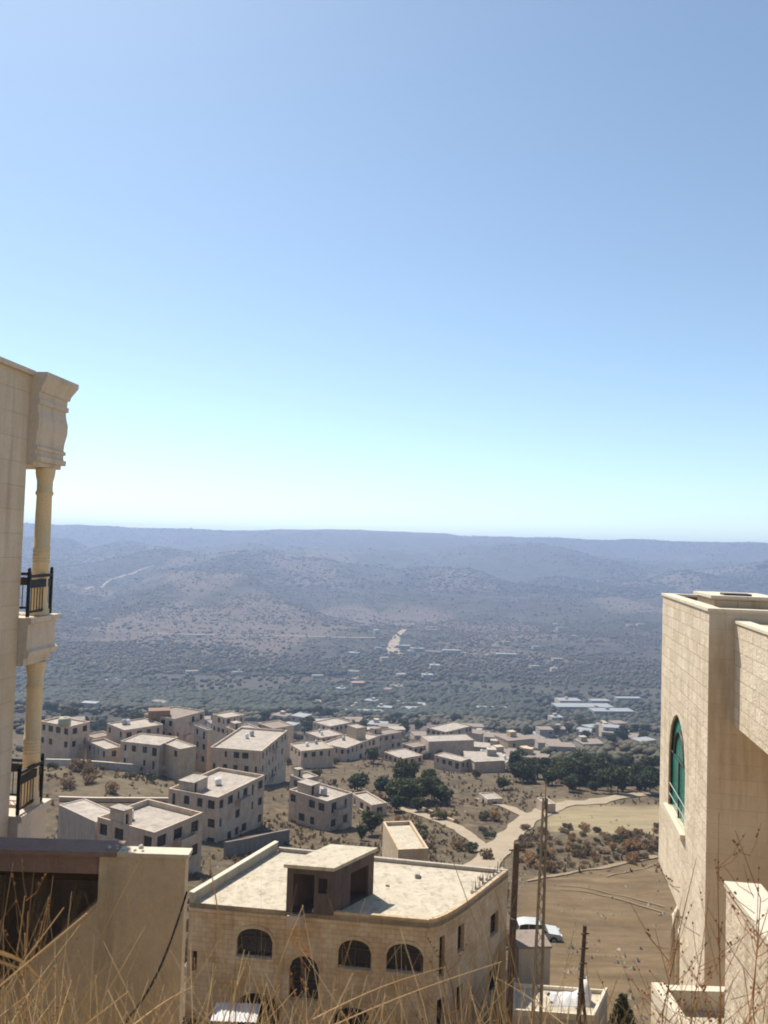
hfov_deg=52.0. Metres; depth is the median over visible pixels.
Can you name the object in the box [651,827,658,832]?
shrub
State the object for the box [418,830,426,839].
shrub
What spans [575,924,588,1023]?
timber post
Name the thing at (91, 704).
distant house
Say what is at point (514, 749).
distant house
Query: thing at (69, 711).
broadleaf tree
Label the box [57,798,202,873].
town house
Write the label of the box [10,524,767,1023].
ground
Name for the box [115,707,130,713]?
broadleaf tree
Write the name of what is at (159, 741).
town house
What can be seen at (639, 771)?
broadleaf tree
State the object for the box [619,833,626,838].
shrub
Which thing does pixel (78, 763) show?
shrub
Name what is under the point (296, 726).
distant house
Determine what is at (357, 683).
distant house
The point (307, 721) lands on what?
broadleaf tree
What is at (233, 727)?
town house
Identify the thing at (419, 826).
shrub
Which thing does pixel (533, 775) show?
broadleaf tree
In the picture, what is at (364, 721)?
broadleaf tree
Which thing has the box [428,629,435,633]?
distant house
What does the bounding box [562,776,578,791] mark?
broadleaf tree
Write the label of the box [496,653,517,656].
hillside building
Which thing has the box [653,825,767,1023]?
dry weed
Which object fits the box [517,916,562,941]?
parked car
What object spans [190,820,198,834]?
window
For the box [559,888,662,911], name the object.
wheel rut
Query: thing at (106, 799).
boundary wall
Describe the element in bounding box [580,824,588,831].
shrub
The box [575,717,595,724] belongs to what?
broadleaf tree
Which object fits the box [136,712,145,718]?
broadleaf tree
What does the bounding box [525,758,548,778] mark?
broadleaf tree
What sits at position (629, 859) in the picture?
shrub
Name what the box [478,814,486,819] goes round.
shrub
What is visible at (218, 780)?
water tank
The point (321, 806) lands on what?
window
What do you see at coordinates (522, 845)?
shrub
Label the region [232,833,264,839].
boundary wall
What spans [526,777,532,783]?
olive tree
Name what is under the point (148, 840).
window
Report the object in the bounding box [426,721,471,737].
town house
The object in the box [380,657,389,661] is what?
distant house
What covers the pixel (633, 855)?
shrub
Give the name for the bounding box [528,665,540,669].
distant house
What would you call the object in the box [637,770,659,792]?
broadleaf tree
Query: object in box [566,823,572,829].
shrub
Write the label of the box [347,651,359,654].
distant house
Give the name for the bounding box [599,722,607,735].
distant house
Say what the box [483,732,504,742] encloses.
distant house
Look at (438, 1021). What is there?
window
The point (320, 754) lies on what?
town house
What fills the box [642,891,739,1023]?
dry weed
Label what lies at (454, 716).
broadleaf tree
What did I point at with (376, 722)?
distant house
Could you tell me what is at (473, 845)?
shrub
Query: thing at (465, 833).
dirt track
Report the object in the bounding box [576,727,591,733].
distant house
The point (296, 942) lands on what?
dry weed
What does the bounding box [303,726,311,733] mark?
broadleaf tree
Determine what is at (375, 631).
distant house
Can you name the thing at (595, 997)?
flat roofed store
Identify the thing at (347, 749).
town house
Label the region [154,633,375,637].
hill track
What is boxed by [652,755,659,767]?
broadleaf tree
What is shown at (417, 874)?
concrete block
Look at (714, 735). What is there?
stone villa
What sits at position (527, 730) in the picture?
broadleaf tree
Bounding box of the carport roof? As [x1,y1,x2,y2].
[210,1002,260,1023]
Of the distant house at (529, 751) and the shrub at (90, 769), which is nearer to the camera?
the shrub at (90, 769)
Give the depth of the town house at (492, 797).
189.42 m
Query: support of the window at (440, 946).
in the unfinished villa at (266, 879)
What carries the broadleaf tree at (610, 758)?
on the ground at (626, 932)
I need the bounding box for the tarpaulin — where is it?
[548,975,591,1006]
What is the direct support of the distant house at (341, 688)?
on the ground at (626, 932)
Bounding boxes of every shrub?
[47,761,58,768]
[59,776,75,787]
[67,758,91,771]
[80,763,99,774]
[83,772,97,783]
[104,781,119,792]
[124,771,138,778]
[145,772,157,782]
[394,814,400,820]
[414,823,428,830]
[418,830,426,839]
[429,808,447,818]
[451,838,463,849]
[465,841,478,851]
[478,810,489,819]
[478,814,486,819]
[479,848,494,859]
[488,808,500,819]
[490,831,496,836]
[517,835,531,842]
[519,843,525,848]
[520,841,532,847]
[522,850,534,857]
[523,851,537,865]
[531,834,539,840]
[546,859,556,872]
[547,852,556,859]
[554,838,562,844]
[564,845,571,851]
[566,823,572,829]
[566,861,576,866]
[567,835,574,840]
[571,850,579,856]
[572,844,580,849]
[577,848,587,856]
[579,821,590,829]
[579,831,586,836]
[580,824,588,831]
[581,845,590,855]
[582,840,590,847]
[589,849,596,856]
[592,856,600,861]
[600,833,610,839]
[608,841,616,846]
[611,834,619,839]
[612,854,619,859]
[614,826,626,833]
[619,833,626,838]
[619,848,627,854]
[620,839,633,850]
[625,854,636,863]
[626,830,637,836]
[627,836,639,843]
[627,851,639,860]
[636,841,644,848]
[638,852,649,858]
[647,842,656,850]
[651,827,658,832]
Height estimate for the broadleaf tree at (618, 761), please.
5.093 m
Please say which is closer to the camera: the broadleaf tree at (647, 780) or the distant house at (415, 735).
the broadleaf tree at (647, 780)
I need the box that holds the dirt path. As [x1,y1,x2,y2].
[476,798,530,815]
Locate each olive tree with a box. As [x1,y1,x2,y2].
[96,726,106,731]
[120,712,128,718]
[311,768,322,776]
[333,757,340,763]
[402,723,410,733]
[471,769,482,778]
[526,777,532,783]
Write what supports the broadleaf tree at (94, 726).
on the ground at (626, 932)
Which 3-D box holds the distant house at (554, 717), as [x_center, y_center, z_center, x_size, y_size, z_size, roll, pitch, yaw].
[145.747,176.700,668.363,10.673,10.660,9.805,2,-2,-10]
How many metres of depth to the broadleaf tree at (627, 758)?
285.83 m
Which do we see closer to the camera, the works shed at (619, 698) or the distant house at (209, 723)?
the distant house at (209, 723)
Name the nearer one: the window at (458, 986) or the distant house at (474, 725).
the window at (458, 986)
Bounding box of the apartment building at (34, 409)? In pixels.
[0,356,78,977]
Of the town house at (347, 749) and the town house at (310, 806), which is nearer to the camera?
the town house at (310, 806)
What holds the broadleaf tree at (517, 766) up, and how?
on the ground at (626, 932)
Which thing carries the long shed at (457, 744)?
on the ground at (626, 932)
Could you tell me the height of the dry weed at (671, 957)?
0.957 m
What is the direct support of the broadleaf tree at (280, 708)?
on the ground at (626, 932)
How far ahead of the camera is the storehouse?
80.29 m
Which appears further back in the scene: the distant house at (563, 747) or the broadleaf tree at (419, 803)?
the distant house at (563, 747)
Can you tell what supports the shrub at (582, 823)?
on the ground at (626, 932)
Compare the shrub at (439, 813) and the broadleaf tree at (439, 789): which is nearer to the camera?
the shrub at (439, 813)
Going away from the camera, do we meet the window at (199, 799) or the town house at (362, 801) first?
the window at (199, 799)
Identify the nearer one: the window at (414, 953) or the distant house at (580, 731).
the window at (414, 953)
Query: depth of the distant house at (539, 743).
367.53 m
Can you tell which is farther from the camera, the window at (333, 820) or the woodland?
the woodland
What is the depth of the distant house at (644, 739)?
422.63 m
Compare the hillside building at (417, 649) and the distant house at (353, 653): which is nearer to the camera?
the distant house at (353, 653)
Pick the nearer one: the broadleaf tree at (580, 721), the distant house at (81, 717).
the distant house at (81, 717)
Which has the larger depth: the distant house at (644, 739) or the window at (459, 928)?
the distant house at (644, 739)
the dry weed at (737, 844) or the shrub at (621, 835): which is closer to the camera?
the dry weed at (737, 844)
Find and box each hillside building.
[395,644,409,648]
[410,647,423,651]
[442,649,459,653]
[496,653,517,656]
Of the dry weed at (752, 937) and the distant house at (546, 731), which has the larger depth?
the distant house at (546, 731)
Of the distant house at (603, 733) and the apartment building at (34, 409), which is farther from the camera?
the distant house at (603, 733)
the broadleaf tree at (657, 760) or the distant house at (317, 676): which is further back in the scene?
the distant house at (317, 676)
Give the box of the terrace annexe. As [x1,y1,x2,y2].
[651,982,724,1023]
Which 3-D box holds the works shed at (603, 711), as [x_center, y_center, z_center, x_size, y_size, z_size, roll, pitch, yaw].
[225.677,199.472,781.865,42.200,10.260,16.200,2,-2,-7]
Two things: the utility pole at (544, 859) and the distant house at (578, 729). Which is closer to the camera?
the utility pole at (544, 859)
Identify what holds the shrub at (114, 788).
on the ground at (626, 932)
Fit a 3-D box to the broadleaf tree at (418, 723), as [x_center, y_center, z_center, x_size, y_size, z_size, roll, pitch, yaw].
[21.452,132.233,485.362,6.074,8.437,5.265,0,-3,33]
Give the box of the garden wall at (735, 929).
[724,881,767,1023]
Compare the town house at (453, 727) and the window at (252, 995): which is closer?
the window at (252, 995)
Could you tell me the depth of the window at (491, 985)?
46.87 m
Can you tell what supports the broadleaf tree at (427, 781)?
on the ground at (626, 932)
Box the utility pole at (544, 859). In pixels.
[531,785,547,1023]
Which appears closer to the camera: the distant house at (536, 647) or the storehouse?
the storehouse
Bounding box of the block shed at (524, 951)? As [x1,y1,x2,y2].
[514,929,551,984]
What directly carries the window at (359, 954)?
in the unfinished villa at (266, 879)
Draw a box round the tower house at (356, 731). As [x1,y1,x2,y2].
[347,724,365,739]
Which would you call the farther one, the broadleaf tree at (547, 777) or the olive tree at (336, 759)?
the olive tree at (336, 759)
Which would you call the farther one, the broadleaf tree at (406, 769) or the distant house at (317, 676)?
the distant house at (317, 676)
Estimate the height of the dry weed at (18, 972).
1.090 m
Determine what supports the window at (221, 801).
in the town house at (231, 806)
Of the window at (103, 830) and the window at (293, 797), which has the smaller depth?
the window at (103, 830)
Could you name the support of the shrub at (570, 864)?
on the ground at (626, 932)
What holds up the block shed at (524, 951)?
on the ground at (626, 932)
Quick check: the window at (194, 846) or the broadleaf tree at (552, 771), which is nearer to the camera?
the window at (194, 846)
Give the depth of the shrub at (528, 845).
138.14 m
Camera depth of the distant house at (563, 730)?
550.33 m
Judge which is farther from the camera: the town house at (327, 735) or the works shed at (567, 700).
the works shed at (567, 700)
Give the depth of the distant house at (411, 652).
1343.65 m
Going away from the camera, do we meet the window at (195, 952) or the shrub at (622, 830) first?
the window at (195, 952)
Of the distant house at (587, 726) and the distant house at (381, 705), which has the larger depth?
the distant house at (381, 705)
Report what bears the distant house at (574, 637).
on the ground at (626, 932)
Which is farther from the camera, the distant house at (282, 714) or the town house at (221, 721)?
the distant house at (282, 714)
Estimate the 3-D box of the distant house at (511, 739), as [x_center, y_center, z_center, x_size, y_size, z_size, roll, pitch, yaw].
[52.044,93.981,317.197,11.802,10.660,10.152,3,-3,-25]
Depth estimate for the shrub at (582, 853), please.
130.91 m
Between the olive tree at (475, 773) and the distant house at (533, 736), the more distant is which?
the distant house at (533, 736)
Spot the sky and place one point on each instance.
(491, 268)
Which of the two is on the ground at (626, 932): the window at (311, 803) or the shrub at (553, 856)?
the shrub at (553, 856)
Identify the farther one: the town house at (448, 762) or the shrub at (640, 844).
the town house at (448, 762)
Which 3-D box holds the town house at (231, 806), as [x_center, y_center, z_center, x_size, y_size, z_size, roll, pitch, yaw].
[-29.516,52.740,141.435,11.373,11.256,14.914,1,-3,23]
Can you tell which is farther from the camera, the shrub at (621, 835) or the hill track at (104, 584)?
the hill track at (104, 584)
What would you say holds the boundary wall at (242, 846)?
on the ground at (626, 932)
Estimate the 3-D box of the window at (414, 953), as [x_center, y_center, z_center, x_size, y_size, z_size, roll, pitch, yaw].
[1.129,23.527,41.752,1.996,1.551,0.082,2,-2,7]
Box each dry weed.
[0,855,82,1023]
[236,929,347,1023]
[391,938,487,1023]
[596,858,710,1023]
[627,927,712,1023]
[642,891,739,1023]
[647,891,767,1023]
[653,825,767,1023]
[658,923,767,1023]
[707,824,767,1023]
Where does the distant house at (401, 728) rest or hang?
on the ground at (626, 932)
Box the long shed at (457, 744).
[421,734,473,759]
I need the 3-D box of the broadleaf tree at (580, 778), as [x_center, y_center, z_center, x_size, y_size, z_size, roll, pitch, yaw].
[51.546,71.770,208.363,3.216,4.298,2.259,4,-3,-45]
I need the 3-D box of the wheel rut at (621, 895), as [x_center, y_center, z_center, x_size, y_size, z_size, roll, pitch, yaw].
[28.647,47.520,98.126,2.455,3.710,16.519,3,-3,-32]
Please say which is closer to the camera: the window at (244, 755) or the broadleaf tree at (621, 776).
the window at (244, 755)
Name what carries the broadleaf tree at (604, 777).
on the ground at (626, 932)
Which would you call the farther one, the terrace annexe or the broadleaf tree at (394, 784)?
the broadleaf tree at (394, 784)
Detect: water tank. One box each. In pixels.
[58,716,70,726]
[215,777,221,784]
[321,787,326,795]
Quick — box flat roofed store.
[512,981,607,1023]
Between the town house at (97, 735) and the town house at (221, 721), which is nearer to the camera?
the town house at (97, 735)
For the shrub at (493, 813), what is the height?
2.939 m
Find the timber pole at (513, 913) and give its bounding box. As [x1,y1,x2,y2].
[504,842,524,1023]
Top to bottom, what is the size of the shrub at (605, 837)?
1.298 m
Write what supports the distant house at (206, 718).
on the ground at (626, 932)
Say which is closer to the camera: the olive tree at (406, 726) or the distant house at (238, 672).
the olive tree at (406, 726)
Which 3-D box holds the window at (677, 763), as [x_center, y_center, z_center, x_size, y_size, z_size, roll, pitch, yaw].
[8.085,7.079,21.743,0.252,2.950,2.690,1,-2,11]
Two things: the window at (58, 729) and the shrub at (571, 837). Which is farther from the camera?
the window at (58, 729)
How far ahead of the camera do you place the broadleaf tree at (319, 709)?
620.45 m
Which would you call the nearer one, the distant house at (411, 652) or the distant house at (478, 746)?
the distant house at (478, 746)
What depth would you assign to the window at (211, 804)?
133.72 m
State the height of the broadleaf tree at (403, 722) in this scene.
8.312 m
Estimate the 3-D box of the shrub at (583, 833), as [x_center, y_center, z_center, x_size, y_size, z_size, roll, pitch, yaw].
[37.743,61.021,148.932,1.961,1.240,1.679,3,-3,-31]
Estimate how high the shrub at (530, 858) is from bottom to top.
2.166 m
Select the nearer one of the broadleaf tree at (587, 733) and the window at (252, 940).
the window at (252, 940)
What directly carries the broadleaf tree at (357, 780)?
on the ground at (626, 932)
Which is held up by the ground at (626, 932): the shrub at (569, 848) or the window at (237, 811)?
the shrub at (569, 848)
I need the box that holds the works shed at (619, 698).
[614,696,641,701]
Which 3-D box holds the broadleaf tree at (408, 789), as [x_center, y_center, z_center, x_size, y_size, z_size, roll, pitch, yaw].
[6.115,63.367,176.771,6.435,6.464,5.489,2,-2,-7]
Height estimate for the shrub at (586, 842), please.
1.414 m
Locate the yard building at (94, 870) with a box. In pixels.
[0,837,192,1023]
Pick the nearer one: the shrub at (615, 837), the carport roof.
the carport roof
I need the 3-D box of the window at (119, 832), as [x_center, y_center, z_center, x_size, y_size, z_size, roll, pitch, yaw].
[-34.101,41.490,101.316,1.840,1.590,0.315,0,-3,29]
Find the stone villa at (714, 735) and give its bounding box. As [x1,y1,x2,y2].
[658,591,767,986]
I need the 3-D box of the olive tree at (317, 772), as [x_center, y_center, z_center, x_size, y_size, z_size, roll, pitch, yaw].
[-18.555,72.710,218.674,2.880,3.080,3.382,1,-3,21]
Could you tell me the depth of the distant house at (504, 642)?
1508.49 m
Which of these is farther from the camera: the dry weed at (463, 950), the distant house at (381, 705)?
the distant house at (381, 705)
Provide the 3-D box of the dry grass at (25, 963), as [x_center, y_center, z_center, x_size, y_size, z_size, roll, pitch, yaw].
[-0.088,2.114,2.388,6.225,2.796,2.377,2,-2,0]
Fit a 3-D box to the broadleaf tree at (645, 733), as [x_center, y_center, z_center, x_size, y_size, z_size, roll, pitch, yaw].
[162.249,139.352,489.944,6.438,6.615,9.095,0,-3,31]
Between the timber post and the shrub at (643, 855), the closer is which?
the timber post
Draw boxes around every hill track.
[85,565,154,589]
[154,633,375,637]
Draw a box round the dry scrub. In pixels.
[11,744,659,977]
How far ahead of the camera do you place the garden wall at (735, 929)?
10.13 m
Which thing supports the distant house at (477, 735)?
on the ground at (626, 932)
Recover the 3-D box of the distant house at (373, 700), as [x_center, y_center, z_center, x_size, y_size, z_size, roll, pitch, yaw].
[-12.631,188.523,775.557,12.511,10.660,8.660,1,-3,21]
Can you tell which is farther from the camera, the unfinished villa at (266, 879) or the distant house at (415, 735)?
the distant house at (415, 735)
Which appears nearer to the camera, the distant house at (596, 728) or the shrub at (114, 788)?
the shrub at (114, 788)
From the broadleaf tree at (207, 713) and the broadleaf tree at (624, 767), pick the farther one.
the broadleaf tree at (207, 713)
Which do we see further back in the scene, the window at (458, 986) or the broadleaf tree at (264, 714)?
the broadleaf tree at (264, 714)
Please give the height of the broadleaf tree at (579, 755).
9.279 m
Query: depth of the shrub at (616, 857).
128.89 m
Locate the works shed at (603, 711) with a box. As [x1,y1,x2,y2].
[588,707,634,715]
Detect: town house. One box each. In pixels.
[40,716,89,763]
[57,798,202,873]
[86,738,119,762]
[89,731,106,739]
[106,706,204,780]
[168,767,264,841]
[194,724,286,784]
[212,711,244,745]
[225,721,258,736]
[258,720,293,757]
[288,779,352,830]
[289,741,333,767]
[290,767,318,788]
[305,729,342,741]
[313,717,352,734]
[325,733,379,761]
[352,791,386,814]
[366,727,401,756]
[384,748,422,763]
[402,741,424,752]
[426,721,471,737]
[434,752,469,771]
[479,792,502,804]
[536,797,555,811]
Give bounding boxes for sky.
[0,0,767,542]
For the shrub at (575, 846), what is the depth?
135.00 m
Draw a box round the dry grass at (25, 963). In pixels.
[0,857,767,1023]
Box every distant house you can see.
[71,716,84,720]
[81,701,99,708]
[93,618,100,622]
[151,699,165,702]
[155,638,163,643]
[185,670,197,673]
[204,716,210,726]
[206,720,211,727]
[231,670,242,674]
[271,711,292,719]
[287,721,299,730]
[290,712,312,722]
[312,674,323,678]
[335,686,346,690]
[345,717,362,720]
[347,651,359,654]
[348,670,359,675]
[351,681,364,686]
[352,676,360,680]
[361,624,368,628]
[364,697,378,703]
[367,718,388,726]
[373,629,379,633]
[377,703,392,708]
[378,723,399,728]
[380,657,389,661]
[388,726,405,738]
[407,649,414,655]
[410,731,426,739]
[421,672,433,679]
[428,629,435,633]
[429,663,439,669]
[463,723,483,729]
[463,747,504,771]
[463,754,500,772]
[472,729,486,741]
[474,739,497,750]
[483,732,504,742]
[483,745,511,755]
[494,730,532,748]
[502,640,509,645]
[507,748,539,752]
[523,746,549,759]
[525,734,546,744]
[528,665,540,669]
[531,645,540,649]
[535,726,553,737]
[535,738,560,750]
[545,741,575,752]
[548,713,563,720]
[550,666,558,672]
[551,657,563,662]
[551,724,566,733]
[570,635,578,639]
[573,735,600,746]
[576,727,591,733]
[578,729,591,736]
[581,724,594,731]
[595,720,604,734]
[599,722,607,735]
[601,724,618,733]
[601,730,613,737]
[608,720,626,726]
[620,735,637,739]
[630,737,656,743]
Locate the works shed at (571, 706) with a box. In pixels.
[551,703,613,711]
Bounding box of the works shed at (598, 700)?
[588,699,609,702]
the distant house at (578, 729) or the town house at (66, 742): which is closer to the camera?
the town house at (66, 742)
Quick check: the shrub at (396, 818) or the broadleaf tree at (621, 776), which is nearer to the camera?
the shrub at (396, 818)
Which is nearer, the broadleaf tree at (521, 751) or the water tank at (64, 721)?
the water tank at (64, 721)
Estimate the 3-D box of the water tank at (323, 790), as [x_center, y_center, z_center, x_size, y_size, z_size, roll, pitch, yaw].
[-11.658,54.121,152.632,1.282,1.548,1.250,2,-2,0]
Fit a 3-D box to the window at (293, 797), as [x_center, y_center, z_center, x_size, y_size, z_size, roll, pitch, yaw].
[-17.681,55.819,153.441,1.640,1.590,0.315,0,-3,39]
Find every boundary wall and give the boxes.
[45,759,141,772]
[59,796,167,801]
[223,829,289,857]
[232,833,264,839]
[410,803,454,822]
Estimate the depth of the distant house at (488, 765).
248.82 m
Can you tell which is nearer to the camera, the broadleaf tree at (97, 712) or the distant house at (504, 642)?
the broadleaf tree at (97, 712)
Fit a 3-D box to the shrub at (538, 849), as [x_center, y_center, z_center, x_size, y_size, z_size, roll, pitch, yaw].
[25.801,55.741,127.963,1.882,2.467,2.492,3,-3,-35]
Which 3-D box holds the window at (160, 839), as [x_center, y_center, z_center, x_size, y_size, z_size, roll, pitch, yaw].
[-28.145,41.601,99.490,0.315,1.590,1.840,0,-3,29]
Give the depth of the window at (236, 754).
188.84 m
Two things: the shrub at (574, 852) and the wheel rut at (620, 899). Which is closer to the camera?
the wheel rut at (620, 899)
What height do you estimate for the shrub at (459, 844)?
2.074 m
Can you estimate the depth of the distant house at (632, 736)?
482.64 m
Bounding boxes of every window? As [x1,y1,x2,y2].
[56,727,60,733]
[98,823,106,837]
[113,828,122,840]
[144,836,151,846]
[151,748,156,756]
[157,834,166,846]
[173,827,182,842]
[182,795,189,805]
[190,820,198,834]
[191,843,198,857]
[193,951,196,968]
[196,798,202,807]
[206,818,214,828]
[207,800,214,810]
[219,799,223,809]
[227,794,233,805]
[233,752,239,758]
[235,809,240,819]
[237,929,272,956]
[237,993,279,1023]
[241,822,246,833]
[242,752,248,759]
[258,780,263,789]
[289,956,318,998]
[290,794,295,803]
[298,813,304,822]
[308,800,314,809]
[317,803,324,812]
[330,819,335,828]
[331,802,335,814]
[335,1007,370,1023]
[338,940,370,967]
[386,944,422,971]
[436,999,440,1023]
[439,936,441,973]
[456,986,458,1009]
[457,925,460,949]
[489,967,493,990]
[490,913,494,933]
[663,716,684,839]
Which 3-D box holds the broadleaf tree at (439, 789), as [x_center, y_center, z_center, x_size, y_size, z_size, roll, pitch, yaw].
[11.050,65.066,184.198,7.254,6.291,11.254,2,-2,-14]
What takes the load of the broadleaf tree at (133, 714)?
on the ground at (626, 932)
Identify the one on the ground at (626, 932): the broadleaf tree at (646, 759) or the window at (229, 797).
the broadleaf tree at (646, 759)
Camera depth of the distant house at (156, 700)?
722.52 m
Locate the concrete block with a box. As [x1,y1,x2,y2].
[415,871,419,878]
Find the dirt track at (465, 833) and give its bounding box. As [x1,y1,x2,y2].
[399,807,492,853]
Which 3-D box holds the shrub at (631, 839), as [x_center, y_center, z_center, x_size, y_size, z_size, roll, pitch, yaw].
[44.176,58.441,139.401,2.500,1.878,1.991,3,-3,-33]
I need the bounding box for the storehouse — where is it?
[382,821,428,860]
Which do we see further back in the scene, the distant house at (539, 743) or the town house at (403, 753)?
the distant house at (539, 743)
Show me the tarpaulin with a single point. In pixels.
(567, 996)
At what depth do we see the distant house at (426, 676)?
1106.36 m
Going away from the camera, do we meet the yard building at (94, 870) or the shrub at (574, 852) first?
the yard building at (94, 870)
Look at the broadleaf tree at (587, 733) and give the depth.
507.95 m
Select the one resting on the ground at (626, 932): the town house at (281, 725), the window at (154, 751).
the town house at (281, 725)
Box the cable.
[122,891,187,1023]
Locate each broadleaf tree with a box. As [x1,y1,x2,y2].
[43,701,58,710]
[60,705,79,716]
[69,702,83,707]
[90,723,98,730]
[92,710,99,715]
[97,720,110,726]
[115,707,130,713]
[128,709,147,719]
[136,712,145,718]
[204,709,213,715]
[260,710,270,721]
[271,716,283,720]
[276,706,289,711]
[293,732,299,739]
[300,715,315,730]
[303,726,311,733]
[312,705,323,712]
[325,707,332,715]
[347,772,369,791]
[355,824,368,839]
[359,718,368,725]
[360,810,384,834]
[365,747,379,762]
[373,775,391,798]
[384,776,414,797]
[387,717,396,721]
[390,794,402,811]
[391,757,419,779]
[398,778,424,803]
[401,719,409,725]
[410,797,427,810]
[414,719,423,729]
[415,773,451,801]
[416,776,433,798]
[421,768,436,777]
[451,713,461,720]
[496,776,510,787]
[508,751,522,763]
[509,760,536,781]
[512,770,530,781]
[514,747,527,755]
[518,758,537,774]
[522,725,532,734]
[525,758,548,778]
[528,771,536,781]
[535,757,550,766]
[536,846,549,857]
[541,767,558,784]
[542,773,554,785]
[548,725,560,731]
[549,758,568,767]
[556,767,568,783]
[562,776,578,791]
[563,759,593,777]
[565,723,571,733]
[569,749,609,771]
[573,761,592,778]
[574,714,583,717]
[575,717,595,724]
[576,775,584,789]
[582,730,590,735]
[587,780,598,792]
[588,768,600,789]
[595,766,619,792]
[598,753,614,763]
[605,734,616,741]
[613,757,623,765]
[613,766,628,793]
[614,725,628,740]
[619,765,629,773]
[620,753,635,766]
[621,774,638,790]
[626,727,633,732]
[629,763,643,775]
[630,724,638,732]
[634,781,642,790]
[635,769,654,790]
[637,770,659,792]
[638,730,649,736]
[639,724,651,729]
[640,754,654,766]
[643,764,658,771]
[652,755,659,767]
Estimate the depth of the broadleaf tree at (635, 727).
546.84 m
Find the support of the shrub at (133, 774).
on the ground at (626, 932)
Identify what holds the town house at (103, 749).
on the ground at (626, 932)
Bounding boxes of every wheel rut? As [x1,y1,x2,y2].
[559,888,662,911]
[565,885,663,906]
[607,862,658,875]
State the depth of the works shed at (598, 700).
895.61 m
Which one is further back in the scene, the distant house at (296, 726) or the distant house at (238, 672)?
the distant house at (238, 672)
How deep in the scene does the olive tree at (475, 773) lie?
225.03 m
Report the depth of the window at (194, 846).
105.02 m
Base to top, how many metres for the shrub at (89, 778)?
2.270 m
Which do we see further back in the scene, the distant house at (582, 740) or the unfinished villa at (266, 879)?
the distant house at (582, 740)
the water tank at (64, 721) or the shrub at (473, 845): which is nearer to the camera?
the shrub at (473, 845)
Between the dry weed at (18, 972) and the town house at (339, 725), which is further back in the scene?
the town house at (339, 725)
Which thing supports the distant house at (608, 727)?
on the ground at (626, 932)
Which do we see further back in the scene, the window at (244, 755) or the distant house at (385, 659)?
the distant house at (385, 659)
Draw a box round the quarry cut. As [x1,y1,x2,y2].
[386,629,406,653]
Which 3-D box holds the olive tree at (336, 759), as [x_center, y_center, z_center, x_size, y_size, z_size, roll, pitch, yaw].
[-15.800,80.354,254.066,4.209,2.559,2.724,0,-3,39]
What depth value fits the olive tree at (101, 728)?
398.40 m
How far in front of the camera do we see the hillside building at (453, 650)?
1383.47 m
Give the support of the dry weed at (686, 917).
on the ground at (626, 932)
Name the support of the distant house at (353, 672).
on the ground at (626, 932)
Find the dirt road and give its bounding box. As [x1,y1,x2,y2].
[464,791,659,867]
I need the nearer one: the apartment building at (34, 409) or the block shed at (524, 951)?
the apartment building at (34, 409)
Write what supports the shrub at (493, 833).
on the ground at (626, 932)
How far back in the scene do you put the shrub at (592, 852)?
130.98 m
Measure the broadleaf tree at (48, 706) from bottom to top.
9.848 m
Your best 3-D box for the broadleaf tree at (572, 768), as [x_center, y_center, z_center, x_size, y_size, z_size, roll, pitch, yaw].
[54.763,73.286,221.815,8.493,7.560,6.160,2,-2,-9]
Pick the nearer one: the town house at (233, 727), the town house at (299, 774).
the town house at (299, 774)
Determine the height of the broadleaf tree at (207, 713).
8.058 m
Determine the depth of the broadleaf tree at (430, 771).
202.33 m
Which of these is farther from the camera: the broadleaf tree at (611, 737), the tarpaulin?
the broadleaf tree at (611, 737)
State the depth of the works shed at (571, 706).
827.34 m
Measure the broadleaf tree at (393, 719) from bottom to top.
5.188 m
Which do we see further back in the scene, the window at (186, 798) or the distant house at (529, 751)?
the distant house at (529, 751)
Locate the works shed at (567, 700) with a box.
[554,697,581,702]
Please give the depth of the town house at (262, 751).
197.49 m
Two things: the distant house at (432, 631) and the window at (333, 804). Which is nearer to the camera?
the window at (333, 804)
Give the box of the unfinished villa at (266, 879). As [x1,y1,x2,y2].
[184,841,507,1023]
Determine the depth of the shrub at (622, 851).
133.16 m
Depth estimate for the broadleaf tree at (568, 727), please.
545.39 m
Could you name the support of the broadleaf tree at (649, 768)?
on the ground at (626, 932)
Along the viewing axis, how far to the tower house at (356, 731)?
273.86 m
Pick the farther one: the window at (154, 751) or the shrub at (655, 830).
the window at (154, 751)
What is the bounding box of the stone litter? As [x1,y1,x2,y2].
[55,778,678,1023]
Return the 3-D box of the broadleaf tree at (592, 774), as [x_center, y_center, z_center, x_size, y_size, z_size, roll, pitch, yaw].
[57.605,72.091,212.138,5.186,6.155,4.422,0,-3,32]
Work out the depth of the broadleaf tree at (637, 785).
214.05 m
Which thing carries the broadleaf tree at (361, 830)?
on the ground at (626, 932)
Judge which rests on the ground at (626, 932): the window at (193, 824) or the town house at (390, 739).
the town house at (390, 739)
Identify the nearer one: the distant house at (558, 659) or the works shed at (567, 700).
the works shed at (567, 700)
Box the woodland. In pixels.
[13,522,767,765]
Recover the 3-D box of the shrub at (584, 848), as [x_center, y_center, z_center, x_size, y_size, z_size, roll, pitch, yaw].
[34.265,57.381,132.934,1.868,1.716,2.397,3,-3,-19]
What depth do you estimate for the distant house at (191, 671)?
1099.83 m
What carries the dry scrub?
on the ground at (626, 932)
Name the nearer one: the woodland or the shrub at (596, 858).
the shrub at (596, 858)
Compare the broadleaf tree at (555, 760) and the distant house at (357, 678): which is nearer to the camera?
the broadleaf tree at (555, 760)
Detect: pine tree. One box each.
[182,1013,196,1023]
[607,993,636,1023]
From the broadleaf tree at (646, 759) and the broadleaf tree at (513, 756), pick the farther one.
the broadleaf tree at (646, 759)
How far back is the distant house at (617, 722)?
554.05 m
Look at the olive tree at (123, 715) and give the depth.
526.41 m
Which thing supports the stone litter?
on the ground at (626, 932)
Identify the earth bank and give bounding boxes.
[526,854,658,880]
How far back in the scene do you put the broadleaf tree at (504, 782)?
210.07 m

